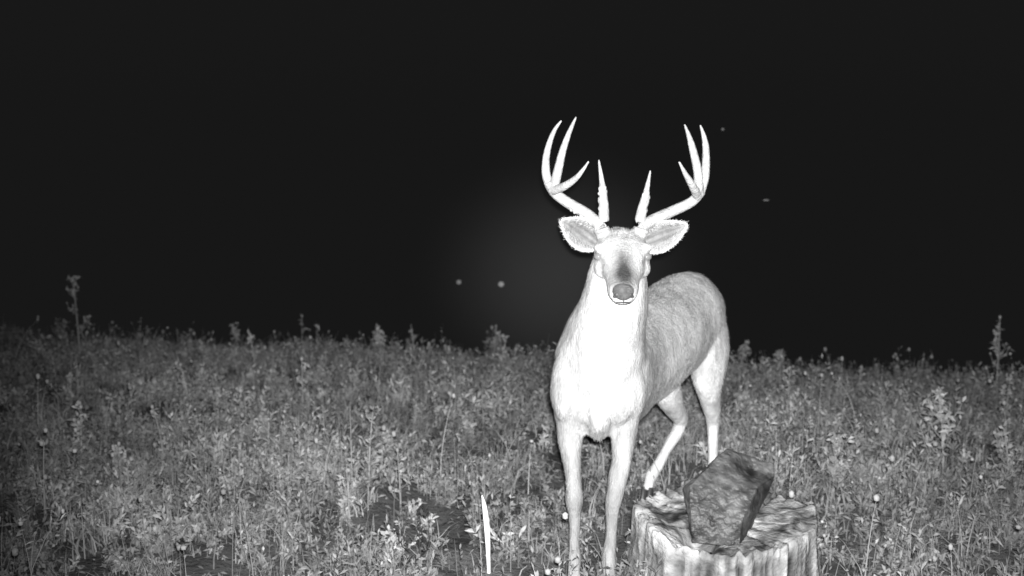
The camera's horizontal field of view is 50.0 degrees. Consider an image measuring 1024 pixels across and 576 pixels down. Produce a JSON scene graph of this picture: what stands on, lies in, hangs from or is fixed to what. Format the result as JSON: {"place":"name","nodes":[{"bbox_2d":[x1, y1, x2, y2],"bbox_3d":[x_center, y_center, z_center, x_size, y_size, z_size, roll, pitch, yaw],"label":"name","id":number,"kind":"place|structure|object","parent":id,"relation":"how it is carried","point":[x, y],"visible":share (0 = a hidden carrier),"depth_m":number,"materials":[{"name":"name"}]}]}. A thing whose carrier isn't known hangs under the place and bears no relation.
{"place":"outdoors","nodes":[
{"label":"outdoors","id":0,"kind":"place"},
{"bbox_2d":[0,314,1023,575],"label":"ground","id":1,"kind":"structure","parent":0,"point":[191,564],"depth_m":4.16,"materials":[{"name":"grey plant"}]},
{"bbox_2d":[37,440,51,516],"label":"weed","id":2,"kind":"object","parent":1,"relation":"on","point":[43,443],"visible":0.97,"depth_m":4.09,"materials":[{"name":"grey plant"}]},
{"bbox_2d":[51,317,69,348],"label":"weed","id":3,"kind":"object","parent":1,"relation":"on","point":[56,320],"visible":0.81,"depth_m":8.18,"materials":[{"name":"grey plant"}]},
{"bbox_2d":[55,319,73,341],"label":"weed","id":4,"kind":"object","parent":1,"relation":"on","point":[64,322],"visible":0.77,"depth_m":8.24,"materials":[{"name":"grey plant"}]},
{"bbox_2d":[62,372,75,402],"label":"weed","id":5,"kind":"object","parent":1,"relation":"on","point":[69,377],"visible":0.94,"depth_m":5.82,"materials":[{"name":"grey plant"}]},
{"bbox_2d":[66,275,91,352],"bbox_3d":[-2.956,0.196,7.516,0.164,0.593,0.126,-4,10,-25],"label":"weed","id":6,"kind":"object","parent":1,"relation":"on","point":[74,284],"visible":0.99,"depth_m":7.51,"materials":[{"name":"grey plant"}]},
{"bbox_2d":[67,400,91,451],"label":"weed","id":7,"kind":"object","parent":1,"relation":"on","point":[79,425],"visible":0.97,"depth_m":4.85,"materials":[{"name":"grey plant"}]},
{"bbox_2d":[106,440,134,476],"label":"weed","id":8,"kind":"object","parent":1,"relation":"on","point":[117,454],"visible":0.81,"depth_m":4.63,"materials":[{"name":"grey plant"}]},
{"bbox_2d":[150,405,165,462],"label":"weed","id":9,"kind":"object","parent":1,"relation":"on","point":[160,431],"visible":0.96,"depth_m":4.85,"materials":[{"name":"grey plant"}]},
{"bbox_2d":[175,358,188,404],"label":"weed","id":10,"kind":"object","parent":1,"relation":"on","point":[182,382],"visible":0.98,"depth_m":5.88,"materials":[{"name":"grey plant"}]},
{"bbox_2d":[229,322,240,349],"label":"weed","id":11,"kind":"object","parent":1,"relation":"on","point":[235,331],"visible":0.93,"depth_m":7.80,"materials":[{"name":"grey plant"}]},
{"bbox_2d":[247,327,260,367],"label":"weed","id":12,"kind":"object","parent":1,"relation":"on","point":[251,340],"visible":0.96,"depth_m":7.38,"materials":[{"name":"grey plant"}]},
{"bbox_2d":[295,357,309,406],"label":"weed","id":13,"kind":"object","parent":1,"relation":"on","point":[299,379],"visible":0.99,"depth_m":5.74,"materials":[{"name":"grey plant"}]},
{"bbox_2d":[300,314,308,345],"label":"weed","id":14,"kind":"object","parent":1,"relation":"on","point":[304,329],"visible":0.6,"depth_m":8.38,"materials":[{"name":"grey plant"}]},
{"bbox_2d":[352,405,380,486],"bbox_3d":[-0.587,0.644,4.475,0.116,0.335,0.090,5,10,27],"label":"weed","id":15,"kind":"object","parent":1,"relation":"on","point":[369,417],"visible":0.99,"depth_m":4.47,"materials":[{"name":"grey plant"}]},
{"bbox_2d":[370,324,379,347],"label":"weed","id":16,"kind":"object","parent":1,"relation":"on","point":[374,333],"visible":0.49,"depth_m":8.15,"materials":[{"name":"grey plant"}]},
{"bbox_2d":[363,427,394,475],"bbox_3d":[-0.544,0.693,4.603,0.137,0.213,0.103,-8,12,-41],"label":"weed","id":17,"kind":"object","parent":1,"relation":"on","point":[385,443],"visible":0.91,"depth_m":4.61,"materials":[{"name":"grey plant"}]},
{"bbox_2d":[372,327,386,358],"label":"weed","id":18,"kind":"object","parent":1,"relation":"on","point":[379,336],"visible":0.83,"depth_m":7.56,"materials":[{"name":"grey plant"}]},
{"bbox_2d":[384,448,411,513],"bbox_3d":[-0.438,0.745,4.188,0.118,0.264,0.086,0,9,0],"label":"weed","id":19,"kind":"object","parent":1,"relation":"on","point":[391,488],"visible":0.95,"depth_m":4.19,"materials":[{"name":"grey plant"}]},
{"bbox_2d":[409,326,416,353],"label":"weed","id":20,"kind":"object","parent":1,"relation":"on","point":[412,338],"visible":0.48,"depth_m":8.18,"materials":[{"name":"grey plant"}]},
{"bbox_2d":[481,495,490,573],"bbox_3d":[-0.087,0.831,3.681,0.030,0.286,0.010,0,9,0],"label":"blade","id":21,"kind":"object","parent":1,"relation":"on","point":[486,525],"visible":0.98,"depth_m":3.67,"materials":[{"name":"white plant"}]},
{"bbox_2d":[486,324,499,362],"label":"weed","id":22,"kind":"object","parent":1,"relation":"on","point":[495,342],"visible":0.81,"depth_m":8.15,"materials":[{"name":"grey plant"}]},
{"bbox_2d":[496,345,508,370],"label":"weed","id":23,"kind":"object","parent":1,"relation":"on","point":[502,356],"visible":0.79,"depth_m":6.88,"materials":[{"name":"grey plant"}]},
{"bbox_2d":[495,330,510,359],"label":"weed","id":24,"kind":"object","parent":1,"relation":"on","point":[499,335],"visible":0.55,"depth_m":8.09,"materials":[{"name":"grey plant"}]},
{"bbox_2d":[497,334,508,361],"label":"weed","id":25,"kind":"object","parent":1,"relation":"on","point":[503,336],"visible":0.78,"depth_m":7.49,"materials":[{"name":"grey plant"}]},
{"bbox_2d":[512,343,517,365],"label":"weed","id":26,"kind":"object","parent":1,"relation":"on","point":[515,350],"visible":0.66,"depth_m":7.97,"materials":[{"name":"grey plant"}]},
{"bbox_2d":[542,117,729,575],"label":"white tailed deer","id":27,"kind":"object","parent":1,"relation":"on","point":[632,348],"visible":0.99,"depth_m":3.52},
{"bbox_2d":[620,486,822,575],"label":"tree stump","id":28,"kind":"object","parent":1,"relation":"on","point":[780,538],"visible":0.7,"depth_m":3.44,"materials":[{"name":"grey wood"}]},
{"bbox_2d":[683,448,773,545],"bbox_3d":[0.687,0.656,3.490,0.211,0.247,0.321,7,12,37],"label":"rock","id":29,"kind":"object","parent":28,"relation":"on","point":[726,491],"visible":1,"depth_m":3.42,"materials":[{"name":"grey stone"}]},
{"bbox_2d":[737,340,752,373],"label":"weed","id":30,"kind":"object","parent":1,"relation":"on","point":[744,349],"visible":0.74,"depth_m":7.76,"materials":[{"name":"grey plant"}]},
{"bbox_2d":[750,356,767,377],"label":"weed","id":31,"kind":"object","parent":1,"relation":"on","point":[762,358],"visible":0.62,"depth_m":6.77,"materials":[{"name":"grey plant"}]},
{"bbox_2d":[773,349,786,373],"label":"weed","id":32,"kind":"object","parent":1,"relation":"on","point":[778,353],"visible":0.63,"depth_m":7.64,"materials":[{"name":"grey plant"}]},
{"bbox_2d":[778,366,799,411],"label":"weed","id":33,"kind":"object","parent":1,"relation":"on","point":[786,379],"visible":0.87,"depth_m":5.76,"materials":[{"name":"grey plant"}]},
{"bbox_2d":[823,427,853,494],"bbox_3d":[1.306,0.693,4.412,0.119,0.289,0.169,0,9,0],"label":"weed","id":34,"kind":"object","parent":1,"relation":"on","point":[837,446],"visible":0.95,"depth_m":4.39,"materials":[{"name":"grey plant"}]},
{"bbox_2d":[857,365,865,392],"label":"weed","id":35,"kind":"object","parent":1,"relation":"on","point":[860,375],"visible":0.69,"depth_m":6.67,"materials":[{"name":"grey plant"}]},
{"bbox_2d":[912,390,944,450],"bbox_3d":[1.917,0.601,4.986,0.134,0.334,0.148,-5,10,-27],"label":"weed","id":36,"kind":"object","parent":1,"relation":"on","point":[928,422],"visible":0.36,"depth_m":5.02,"materials":[{"name":"grey plant"}]},
{"bbox_2d":[915,385,965,470],"bbox_3d":[1.839,0.624,4.717,0.180,0.395,0.212,9,13,43],"label":"weed","id":37,"kind":"object","parent":1,"relation":"on","point":[939,395],"visible":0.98,"depth_m":4.73,"materials":[{"name":"grey plant"}]},
{"bbox_2d":[983,315,1014,385],"bbox_3d":[3.136,0.435,7.055,0.177,0.555,0.155,3,10,18],"label":"weed","id":38,"kind":"object","parent":1,"relation":"on","point":[996,344],"visible":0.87,"depth_m":7.05,"materials":[{"name":"grey plant"}]},
{"bbox_2d":[987,421,1023,479],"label":"weed","id":39,"kind":"object","parent":1,"relation":"on","point":[1009,458],"visible":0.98,"depth_m":4.52,"materials":[{"name":"grey plant"}]},
{"bbox_2d":[999,372,1017,415],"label":"weed","id":40,"kind":"object","parent":1,"relation":"on","point":[1008,381],"visible":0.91,"depth_m":5.74,"materials":[{"name":"grey plant"}]},
{"bbox_2d":[0,0,1023,383],"label":"sky","id":41,"kind":"structure","parent":0,"point":[258,165],"materials":[{"name":"black"}]}
]}

